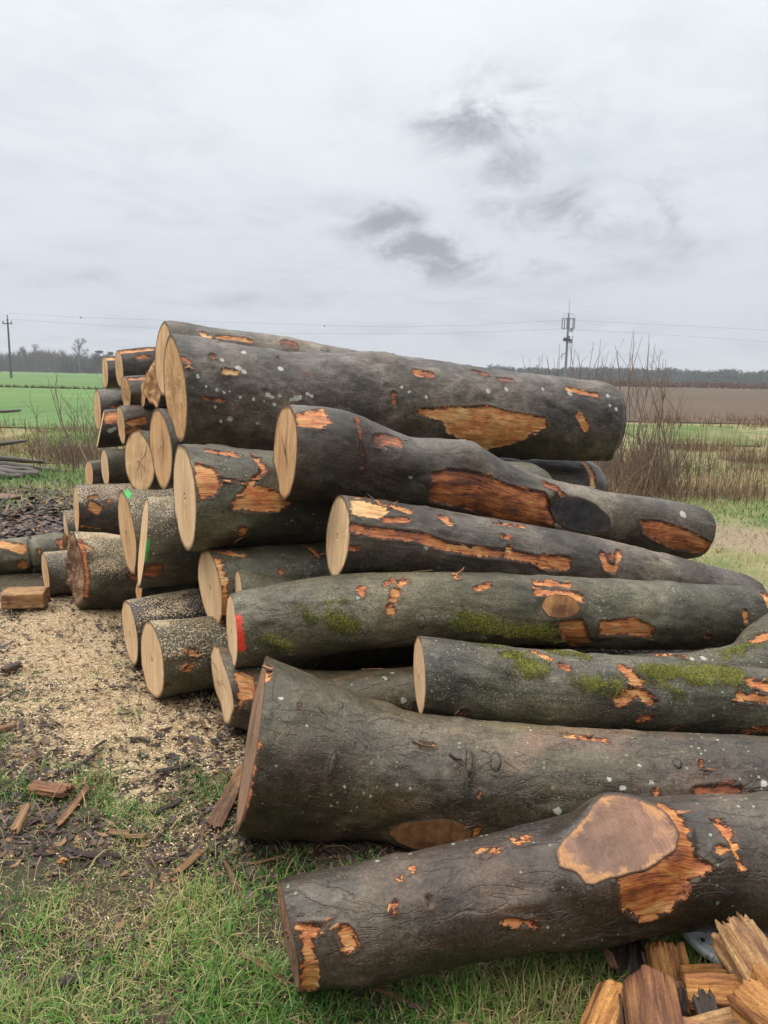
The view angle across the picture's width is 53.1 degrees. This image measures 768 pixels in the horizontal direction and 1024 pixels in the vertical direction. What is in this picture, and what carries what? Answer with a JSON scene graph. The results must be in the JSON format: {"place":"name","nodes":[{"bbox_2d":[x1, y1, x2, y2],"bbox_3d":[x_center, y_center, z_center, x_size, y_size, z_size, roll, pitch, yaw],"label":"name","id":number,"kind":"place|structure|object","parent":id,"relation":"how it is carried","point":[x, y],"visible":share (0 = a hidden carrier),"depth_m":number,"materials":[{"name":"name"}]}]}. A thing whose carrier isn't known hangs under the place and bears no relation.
{"place":"outdoors","nodes":[
{"label":"outdoors","id":0,"kind":"place"},
{"bbox_2d":[0,371,119,428],"bbox_3d":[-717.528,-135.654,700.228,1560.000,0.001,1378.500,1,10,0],"label":"green field","id":1,"kind":"structure","parent":0,"point":[41,400],"depth_m":44.85,"materials":[{"name":"plant"}]},
{"bbox_2d":[2,315,12,377],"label":"utility pole","id":2,"kind":"object","parent":1,"relation":"on","point":[9,351],"visible":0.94,"depth_m":140.96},
{"bbox_2d":[11,319,764,341],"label":"power line","id":3,"kind":"object","parent":2,"relation":"attached to","point":[388,333],"visible":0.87,"depth_m":139.43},
{"bbox_2d":[0,383,120,389],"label":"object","id":4,"kind":"object","parent":1,"relation":"on","point":[43,386],"visible":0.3,"depth_m":67.77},
{"bbox_2d":[71,338,88,373],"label":"deciduous tree","id":5,"kind":"object","parent":1,"relation":"on","point":[79,350],"visible":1,"depth_m":427.93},
{"bbox_2d":[92,350,104,373],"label":"pine tree","id":6,"kind":"object","parent":1,"relation":"on","point":[99,358],"visible":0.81,"depth_m":422.33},
{"bbox_2d":[0,426,124,517],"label":"verge grass","id":7,"kind":"structure","parent":0,"point":[60,484],"depth_m":11.57,"materials":[{"name":"plant"}]},
{"bbox_2d":[0,421,767,1023],"bbox_3d":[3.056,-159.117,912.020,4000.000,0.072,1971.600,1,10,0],"label":"ground","id":8,"kind":"structure","parent":0,"point":[732,551],"depth_m":2.83,"materials":[{"name":"soil"}]},
{"bbox_2d":[0,661,22,674],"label":"wood chunk","id":9,"kind":"object","parent":8,"relation":"on","point":[9,668],"visible":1,"depth_m":4.19,"materials":[{"name":"brown wood"}]},
{"bbox_2d":[0,471,23,478],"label":"branch","id":10,"kind":"object","parent":8,"relation":"on","point":[18,475],"visible":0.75,"depth_m":11.47,"materials":[{"name":"grey plant"}]},
{"bbox_2d":[0,465,39,470],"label":"branch","id":11,"kind":"object","parent":10,"relation":"on","point":[17,467],"visible":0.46,"depth_m":11.86,"materials":[{"name":"grey plant"}]},
{"bbox_2d":[0,467,39,476],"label":"branch","id":12,"kind":"object","parent":8,"relation":"on","point":[24,472],"visible":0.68,"depth_m":11.66,"materials":[{"name":"grey plant"}]},
{"bbox_2d":[0,461,57,471],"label":"branch","id":13,"kind":"object","parent":8,"relation":"on","point":[18,464],"visible":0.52,"depth_m":12.22,"materials":[{"name":"grey plant"}]},
{"bbox_2d":[0,456,44,463],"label":"branch","id":14,"kind":"object","parent":13,"relation":"on","point":[13,459],"visible":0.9,"depth_m":12.33,"materials":[{"name":"grey plant"}]},
{"bbox_2d":[0,427,58,458],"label":"dead weeds","id":15,"kind":"object","parent":8,"relation":"on","point":[9,447],"visible":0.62,"depth_m":15.45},
{"bbox_2d":[0,532,66,574],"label":"log","id":16,"kind":"object","parent":8,"relation":"on","point":[20,554],"visible":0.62,"depth_m":6.27,"materials":[{"name":"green wood"}]},
{"bbox_2d":[63,510,119,539],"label":"log","id":17,"kind":"object","parent":16,"relation":"on","point":[68,521],"visible":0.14,"depth_m":6.45,"materials":[{"name":"beige wood"}]},
{"bbox_2d":[0,485,73,539],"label":"bark chips","id":18,"kind":"object","parent":8,"relation":"on","point":[41,526],"visible":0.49,"depth_m":8.72,"materials":[{"name":"wood"}]},
{"bbox_2d":[0,414,96,436],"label":"dead weeds","id":19,"kind":"object","parent":8,"relation":"on","point":[13,425],"visible":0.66,"depth_m":20.69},
{"bbox_2d":[0,348,112,372],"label":"bare forest","id":20,"kind":"object","parent":8,"relation":"on","point":[46,362],"visible":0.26,"depth_m":491.54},
{"bbox_2d":[41,550,71,594],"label":"log","id":21,"kind":"object","parent":8,"relation":"on","point":[54,572],"visible":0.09,"depth_m":5.64,"materials":[{"name":"grey wood"}]},
{"bbox_2d":[13,372,115,466],"bbox_3d":[-5.463,-1.713,13.365,2.169,1.775,1.300,3,10,10],"label":"dead stalk","id":22,"kind":"object","parent":8,"relation":"on","point":[38,443],"visible":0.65,"depth_m":13.39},
{"bbox_2d":[16,429,119,474],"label":"dead weeds","id":23,"kind":"object","parent":8,"relation":"on","point":[67,456],"visible":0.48,"depth_m":14.03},
{"bbox_2d":[17,373,124,475],"bbox_3d":[-4.709,-1.411,12.283,2.012,1.592,1.989,6,11,24],"label":"bramble","id":24,"kind":"object","parent":8,"relation":"on","point":[89,450],"visible":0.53,"depth_m":12.27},
{"bbox_2d":[52,784,90,826],"bbox_3d":[-1.174,1.106,2.909,0.034,0.013,0.306,1,10,1],"label":"bark piece","id":25,"kind":"object","parent":8,"relation":"on","point":[73,805],"visible":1,"depth_m":2.89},
{"bbox_2d":[56,356,101,373],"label":"undergrowth","id":26,"kind":"object","parent":8,"relation":"on","point":[66,365],"visible":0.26,"depth_m":445.36,"materials":[{"name":"grey plant"}]},
{"bbox_2d":[66,746,106,772],"bbox_3d":[-1.251,1.043,3.241,0.023,0.014,0.228,5,11,21],"label":"bark piece","id":27,"kind":"object","parent":8,"relation":"on","point":[70,770],"visible":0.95,"depth_m":3.22,"materials":[{"name":"brown wood"}]},
{"bbox_2d":[71,849,107,858],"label":"bark piece","id":28,"kind":"object","parent":8,"relation":"on","point":[87,853],"visible":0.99,"depth_m":2.60,"materials":[{"name":"brown wood"}]},
{"bbox_2d":[65,531,137,608],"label":"log","id":29,"kind":"object","parent":8,"relation":"on","point":[100,575],"visible":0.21,"depth_m":5.27,"materials":[{"name":"wood"}]},
{"bbox_2d":[73,483,132,533],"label":"log","id":30,"kind":"object","parent":29,"relation":"on","point":[95,507],"visible":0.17,"depth_m":5.99,"materials":[{"name":"grey wood"}]},
{"bbox_2d":[85,460,103,483],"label":"log","id":31,"kind":"object","parent":30,"relation":"on","point":[93,473],"visible":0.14,"depth_m":6.94,"materials":[{"name":"brown wood"}]},
{"bbox_2d":[101,449,129,483],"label":"log","id":32,"kind":"object","parent":30,"relation":"on","point":[113,470],"visible":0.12,"depth_m":6.44,"materials":[{"name":"grey wood"}]},
{"bbox_2d":[96,409,124,447],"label":"log","id":33,"kind":"object","parent":32,"relation":"on","point":[108,435],"visible":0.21,"depth_m":6.58,"materials":[{"name":"brown wood"}]},
{"bbox_2d":[94,389,122,429],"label":"log","id":34,"kind":"object","parent":33,"relation":"on","point":[105,399],"visible":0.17,"depth_m":6.91,"materials":[{"name":"grey wood"}]},
{"bbox_2d":[102,356,120,387],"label":"log","id":35,"kind":"object","parent":34,"relation":"on","point":[109,373],"visible":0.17,"depth_m":7.24,"materials":[{"name":"brown wood"}]},
{"bbox_2d":[124,430,162,489],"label":"log","id":36,"kind":"object","parent":30,"relation":"on","point":[139,469],"visible":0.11,"depth_m":5.74,"materials":[{"name":"beige wood"}]},
{"bbox_2d":[117,405,166,443],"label":"log","id":37,"kind":"object","parent":36,"relation":"on","point":[131,419],"visible":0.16,"depth_m":6.21,"materials":[{"name":"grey wood"}]},
{"bbox_2d":[121,375,144,404],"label":"log","id":38,"kind":"object","parent":37,"relation":"on","point":[131,393],"visible":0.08,"depth_m":6.30,"materials":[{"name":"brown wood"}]},
{"bbox_2d":[115,347,155,386],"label":"log","id":39,"kind":"object","parent":38,"relation":"on","point":[134,361],"visible":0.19,"depth_m":6.68,"materials":[{"name":"brown wood"}]},
{"bbox_2d":[141,381,154,406],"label":"log","id":40,"kind":"object","parent":37,"relation":"on","point":[144,402],"visible":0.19,"depth_m":6.24,"materials":[{"name":"brown wood"}]},
{"bbox_2d":[143,360,166,407],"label":"log","id":41,"kind":"object","parent":37,"relation":"on","point":[153,395],"visible":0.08,"depth_m":5.96,"materials":[{"name":"wood"}]},
{"bbox_2d":[155,321,483,395],"bbox_3d":[-0.362,-1.073,6.144,2.774,0.778,0.563,-3,11,-21],"label":"log","id":42,"kind":"object","parent":41,"relation":"on","point":[263,340],"visible":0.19,"depth_m":5.71,"materials":[{"name":"grey wood"}]},
{"bbox_2d":[0,595,271,892],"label":"sawdust","id":43,"kind":"object","parent":8,"relation":"on","point":[102,700],"visible":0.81,"depth_m":3.79},
{"bbox_2d":[206,763,242,828],"bbox_3d":[-0.590,1.081,2.952,0.066,0.043,0.423,2,10,6],"label":"bark piece","id":44,"kind":"object","parent":43,"relation":"on","point":[224,806],"visible":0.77,"depth_m":2.90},
{"bbox_2d":[122,588,206,665],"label":"log","id":45,"kind":"object","parent":8,"relation":"on","point":[137,613],"visible":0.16,"depth_m":4.29,"materials":[{"name":"grey wood"}]},
{"bbox_2d":[135,581,198,597],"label":"log","id":46,"kind":"object","parent":45,"relation":"on","point":[145,592],"visible":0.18,"depth_m":4.74,"materials":[{"name":"wood"}]},
{"bbox_2d":[137,496,202,587],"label":"log","id":47,"kind":"object","parent":45,"relation":"on","point":[165,558],"visible":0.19,"depth_m":4.35,"materials":[{"name":"grey wood"}]},
{"bbox_2d":[118,488,173,574],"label":"log","id":48,"kind":"object","parent":47,"relation":"on","point":[131,502],"visible":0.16,"depth_m":4.86,"materials":[{"name":"beige wood"}]},
{"bbox_2d":[149,408,607,491],"bbox_3d":[0.074,-0.319,5.826,3.523,0.901,0.587,-2,10,-17],"label":"log","id":49,"kind":"object","parent":48,"relation":"on","point":[164,442],"visible":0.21,"depth_m":5.48,"materials":[{"name":"brown wood"}]},
{"bbox_2d":[163,334,626,460],"bbox_3d":[0.208,-0.767,5.501,3.383,0.874,0.738,-3,11,-20],"label":"log","id":50,"kind":"object","parent":49,"relation":"on","point":[228,394],"visible":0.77,"depth_m":5.15,"materials":[{"name":"grey wood"}]},
{"bbox_2d":[149,798,181,814],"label":"bark piece","id":51,"kind":"object","parent":8,"relation":"on","point":[177,801],"visible":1,"depth_m":2.90,"materials":[{"name":"brown wood"}]},
{"bbox_2d":[156,763,190,772],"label":"bark piece","id":52,"kind":"object","parent":8,"relation":"on","point":[171,768],"visible":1,"depth_m":3.17,"materials":[{"name":"brown wood"}]},
{"bbox_2d":[223,856,248,912],"bbox_3d":[-0.480,1.194,2.477,0.019,0.008,0.317,-4,11,-25],"label":"bark piece","id":53,"kind":"object","parent":8,"relation":"on","point":[228,868],"visible":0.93,"depth_m":2.47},
{"bbox_2d":[237,952,293,987],"bbox_3d":[-0.325,1.253,2.110,0.231,0.018,0.018,10,13,40],"label":"bark piece","id":54,"kind":"object","parent":8,"relation":"on","point":[279,977],"visible":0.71,"depth_m":2.09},
{"bbox_2d":[248,853,289,865],"bbox_3d":[-0.384,1.167,2.581,0.145,0.010,0.015,-3,11,-23],"label":"stick","id":55,"kind":"object","parent":8,"relation":"on","point":[269,859],"visible":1,"depth_m":2.57,"materials":[{"name":"brown wood"}]},
{"bbox_2d":[141,616,501,697],"bbox_3d":[0.130,0.664,4.485,2.926,0.406,0.444,-4,11,-26],"label":"log","id":56,"kind":"object","parent":8,"relation":"on","point":[175,657],"visible":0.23,"depth_m":3.84,"materials":[{"name":"grey wood"}]},
{"bbox_2d":[198,543,329,625],"bbox_3d":[0.449,0.337,4.633,3.026,0.476,0.444,-3,11,-24],"label":"log","id":57,"kind":"object","parent":56,"relation":"on","point":[218,569],"visible":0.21,"depth_m":4.00,"materials":[{"name":"grey wood"}]},
{"bbox_2d":[173,444,552,550],"bbox_3d":[-0.015,-0.088,4.546,2.314,0.671,0.562,-4,11,-27],"label":"log","id":58,"kind":"object","parent":57,"relation":"on","point":[225,496],"visible":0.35,"depth_m":3.96,"materials":[{"name":"grey wood"}]},
{"bbox_2d":[273,405,715,558],"bbox_3d":[0.738,-0.127,4.369,2.680,0.944,0.496,-2,11,-19],"label":"log","id":59,"kind":"object","parent":58,"relation":"on","point":[324,454],"visible":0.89,"depth_m":4.02,"materials":[{"name":"grey wood"}]},
{"bbox_2d":[235,570,293,591],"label":"log","id":60,"kind":"object","parent":56,"relation":"on","point":[244,580],"visible":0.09,"depth_m":3.76,"materials":[{"name":"grey wood"}]},
{"bbox_2d":[0,737,681,1023],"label":"sawdust","id":61,"kind":"object","parent":8,"relation":"on","point":[191,901],"visible":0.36,"depth_m":2.38},
{"bbox_2d":[0,609,686,1023],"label":"fallen leaves","id":62,"kind":"object","parent":8,"relation":"on","point":[158,1019],"visible":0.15,"depth_m":2.80,"materials":[{"name":"plant"}]},
{"bbox_2d":[0,604,689,1023],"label":"twigs","id":63,"kind":"object","parent":8,"relation":"on","point":[118,822],"visible":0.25,"depth_m":2.91,"materials":[{"name":"wood"}]},
{"bbox_2d":[0,594,699,1020],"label":"bark chips","id":64,"kind":"object","parent":8,"relation":"on","point":[32,776],"visible":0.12,"depth_m":2.87,"materials":[{"name":"wood"}]},
{"bbox_2d":[10,802,31,834],"bbox_3d":[-1.310,1.105,2.776,0.039,0.052,0.137,1,10,0],"label":"bark piece","id":65,"kind":"object","parent":64,"relation":"on","point":[16,826],"visible":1,"depth_m":2.76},
{"bbox_2d":[0,586,50,608],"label":"sawn slab","id":66,"kind":"object","parent":64,"relation":"on","point":[25,597],"depth_m":5.28,"materials":[{"name":"beige wood"}]},
{"bbox_2d":[26,779,75,797],"bbox_3d":[-1.303,1.076,3.000,0.193,0.045,0.076,4,10,14],"label":"wood chunk","id":67,"kind":"object","parent":64,"relation":"on","point":[40,788],"visible":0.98,"depth_m":2.98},
{"bbox_2d":[211,644,418,730],"bbox_3d":[0.026,0.824,3.507,1.751,0.344,0.521,1,10,0],"label":"log","id":68,"kind":"object","parent":64,"relation":"on","point":[234,689],"visible":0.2,"depth_m":3.34,"materials":[{"name":"grey wood"}]},
{"bbox_2d":[226,567,767,667],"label":"log","id":69,"kind":"object","parent":68,"relation":"on","point":[294,621],"visible":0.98,"depth_m":3.47,"materials":[{"name":"grey wood"}]},
{"bbox_2d":[326,493,766,591],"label":"log","id":70,"kind":"object","parent":69,"relation":"on","point":[366,535],"visible":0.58,"depth_m":3.72,"materials":[{"name":"grey wood"}]},
{"bbox_2d":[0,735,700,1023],"bbox_3d":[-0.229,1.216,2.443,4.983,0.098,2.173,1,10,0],"label":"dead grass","id":71,"kind":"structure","parent":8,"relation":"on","point":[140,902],"depth_m":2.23,"materials":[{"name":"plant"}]},
{"bbox_2d":[0,656,722,1023],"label":"grass","id":72,"kind":"structure","parent":8,"relation":"on","point":[212,1012],"depth_m":2.12,"materials":[{"name":"plant"}]},
{"bbox_2d":[53,971,86,987],"bbox_3d":[-0.850,1.264,2.080,0.087,0.015,0.034,-2,10,-15],"label":"bark piece","id":73,"kind":"object","parent":72,"relation":"on","point":[64,980],"visible":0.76,"depth_m":2.07,"materials":[{"name":"grey wood"}]},
{"bbox_2d":[173,848,206,874],"bbox_3d":[-0.651,1.173,2.588,0.031,0.011,0.170,5,11,23],"label":"bark piece","id":74,"kind":"object","parent":72,"relation":"on","point":[184,866],"visible":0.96,"depth_m":2.58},
{"bbox_2d":[579,979,624,1023],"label":"firewood log","id":75,"kind":"object","parent":72,"relation":"on","point":[602,1007],"visible":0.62,"depth_m":1.84,"materials":[{"name":"orange wood"}]},
{"bbox_2d":[618,964,683,1023],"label":"firewood log","id":76,"kind":"object","parent":75,"relation":"on","point":[649,995],"visible":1,"depth_m":1.76,"materials":[{"name":"brown wood"}]},
{"bbox_2d":[682,1016,717,1023],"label":"firewood log","id":77,"kind":"object","parent":76,"relation":"on","point":[687,1020],"visible":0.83,"depth_m":1.70,"materials":[{"name":"brown wood"}]},
{"bbox_2d":[689,1006,739,1023],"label":"firewood log","id":78,"kind":"object","parent":77,"relation":"on","point":[724,1015],"visible":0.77,"depth_m":1.73,"materials":[{"name":"beige wood"}]},
{"bbox_2d":[692,987,717,1014],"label":"firewood log","id":79,"kind":"object","parent":78,"relation":"on","point":[703,1002],"visible":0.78,"depth_m":1.78,"materials":[{"name":"grey wood"}]},
{"bbox_2d":[726,963,767,1023],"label":"firewood log","id":80,"kind":"object","parent":78,"relation":"on","point":[748,1000],"visible":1,"depth_m":1.70,"materials":[{"name":"orange wood"}]},
{"bbox_2d":[602,948,617,969],"bbox_3d":[0.617,1.214,2.099,0.026,0.043,0.057,-3,11,-20],"label":"wood splinter","id":81,"kind":"object","parent":72,"relation":"on","point":[610,959],"visible":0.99,"depth_m":2.09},
{"bbox_2d":[681,932,767,966],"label":"plastic lid","id":82,"kind":"object","parent":72,"relation":"on","point":[692,940],"visible":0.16,"depth_m":2.19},
{"bbox_2d":[369,986,413,1004],"bbox_3d":[0.021,1.274,2.026,0.128,0.010,0.014,5,11,23],"label":"stick","id":83,"kind":"object","parent":8,"relation":"on","point":[383,992],"visible":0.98,"depth_m":2.02,"materials":[{"name":"brown wood"}]},
{"bbox_2d":[235,656,767,850],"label":"log","id":84,"kind":"object","parent":8,"relation":"on","point":[357,767],"visible":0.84,"depth_m":2.59,"materials":[{"name":"grey wood"}]},
{"bbox_2d":[413,636,767,735],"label":"log","id":85,"kind":"object","parent":84,"relation":"on","point":[505,683],"visible":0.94,"depth_m":2.98,"materials":[{"name":"wood"}]},
{"bbox_2d":[624,614,767,667],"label":"log","id":86,"kind":"object","parent":85,"relation":"on","point":[748,646],"visible":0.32,"depth_m":3.46,"materials":[{"name":"wood"}]},
{"bbox_2d":[278,791,767,992],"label":"log","id":87,"kind":"object","parent":8,"relation":"on","point":[606,870],"visible":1,"depth_m":2.01,"materials":[{"name":"wood"}]},
{"bbox_2d":[522,338,609,468],"bbox_3d":[2.498,-1.452,11.380,1.713,2.255,1.823,-7,13,-39],"label":"willow shrub","id":88,"kind":"object","parent":8,"relation":"on","point":[557,375],"visible":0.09,"depth_m":11.30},
{"bbox_2d":[570,341,648,491],"bbox_3d":[3.114,-1.512,11.732,1.775,2.275,1.511,9,13,38],"label":"willow shrub","id":89,"kind":"object","parent":8,"relation":"on","point":[612,384],"visible":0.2,"depth_m":11.78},
{"bbox_2d":[484,364,767,384],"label":"pine forest","id":90,"kind":"object","parent":8,"relation":"on","point":[720,376],"visible":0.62,"depth_m":571.00,"materials":[{"name":"plant"}]},
{"bbox_2d":[606,939,646,980],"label":"firewood log","id":91,"kind":"object","parent":8,"relation":"on","point":[631,951],"visible":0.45,"depth_m":2.14,"materials":[{"name":"brown wood"}]},
{"bbox_2d":[592,436,704,501],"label":"dead weeds","id":92,"kind":"object","parent":8,"relation":"on","point":[629,489],"visible":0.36,"depth_m":11.03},
{"bbox_2d":[596,333,716,493],"bbox_3d":[3.811,-1.519,11.441,3.125,2.412,1.698,1,10,0],"label":"willow shrub","id":93,"kind":"object","parent":8,"relation":"on","point":[629,399],"visible":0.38,"depth_m":11.60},
{"bbox_2d":[641,936,689,979],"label":"firewood log","id":94,"kind":"object","parent":8,"relation":"on","point":[668,958],"visible":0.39,"depth_m":2.09,"materials":[{"name":"orange wood"}]},
{"bbox_2d":[679,964,727,986],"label":"firewood log","id":95,"kind":"object","parent":94,"relation":"on","point":[704,968],"visible":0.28,"depth_m":2.03,"materials":[{"name":"orange wood"}]},
{"bbox_2d":[592,338,749,500],"bbox_3d":[4.009,-1.390,11.076,1.905,2.300,1.935,-7,13,-40],"label":"willow shrub","id":96,"kind":"object","parent":8,"relation":"on","point":[653,459],"visible":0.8,"depth_m":11.19,"materials":[{"name":"plant"}]},
{"bbox_2d":[581,378,767,388],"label":"hedge","id":97,"kind":"object","parent":8,"relation":"on","point":[705,384],"visible":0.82,"depth_m":218.99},
{"bbox_2d":[674,979,688,1016],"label":"firewood log","id":98,"kind":"object","parent":8,"relation":"on","point":[681,991],"visible":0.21,"depth_m":1.97,"materials":[{"name":"brown wood"}]},
{"bbox_2d":[683,973,741,1016],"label":"firewood log","id":99,"kind":"object","parent":98,"relation":"on","point":[721,986],"visible":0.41,"depth_m":1.86,"materials":[{"name":"orange wood"}]},
{"bbox_2d":[710,911,767,983],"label":"firewood log","id":100,"kind":"object","parent":99,"relation":"on","point":[739,944],"visible":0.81,"depth_m":1.89,"materials":[{"name":"beige wood"}]},
{"bbox_2d":[601,442,767,508],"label":"dead weeds","id":101,"kind":"object","parent":8,"relation":"on","point":[731,488],"visible":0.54,"depth_m":11.62,"materials":[{"name":"plant"}]},
{"bbox_2d":[601,410,767,493],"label":"dead weeds","id":102,"kind":"object","parent":8,"relation":"on","point":[744,453],"visible":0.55,"depth_m":14.58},
{"bbox_2d":[631,430,767,455],"bbox_3d":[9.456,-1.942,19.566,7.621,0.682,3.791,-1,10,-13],"label":"dead weeds","id":103,"kind":"object","parent":8,"relation":"on","point":[716,443],"visible":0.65,"depth_m":18.70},
{"bbox_2d":[635,408,767,429],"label":"dead weeds","id":104,"kind":"object","parent":8,"relation":"on","point":[746,420],"visible":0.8,"depth_m":30.53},
{"bbox_2d":[0,0,767,372],"label":"sky","id":105,"kind":"structure","parent":0,"point":[434,167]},
{"bbox_2d":[595,461,767,588],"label":"verge grass","id":106,"kind":"structure","parent":0,"point":[731,508],"depth_m":9.98,"materials":[{"name":"plant"}]},
{"bbox_2d":[614,385,767,389],"bbox_3d":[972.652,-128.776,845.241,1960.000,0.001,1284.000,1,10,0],"label":"field","id":107,"kind":"structure","parent":0,"point":[697,387],"depth_m":226.63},
{"bbox_2d":[561,301,575,377],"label":"telecom mast","id":108,"kind":"object","parent":107,"relation":"on","point":[567,342],"visible":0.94,"depth_m":227.44,"materials":[{"name":"metal"}]},
{"bbox_2d":[615,387,767,423],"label":"ploughed field","id":109,"kind":"structure","parent":0,"point":[706,401],"depth_m":60.59,"materials":[{"name":"soil"}]},
{"bbox_2d":[625,424,758,445],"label":"meadow","id":110,"kind":"structure","parent":0,"point":[711,435],"depth_m":24.38,"materials":[{"name":"plant"}]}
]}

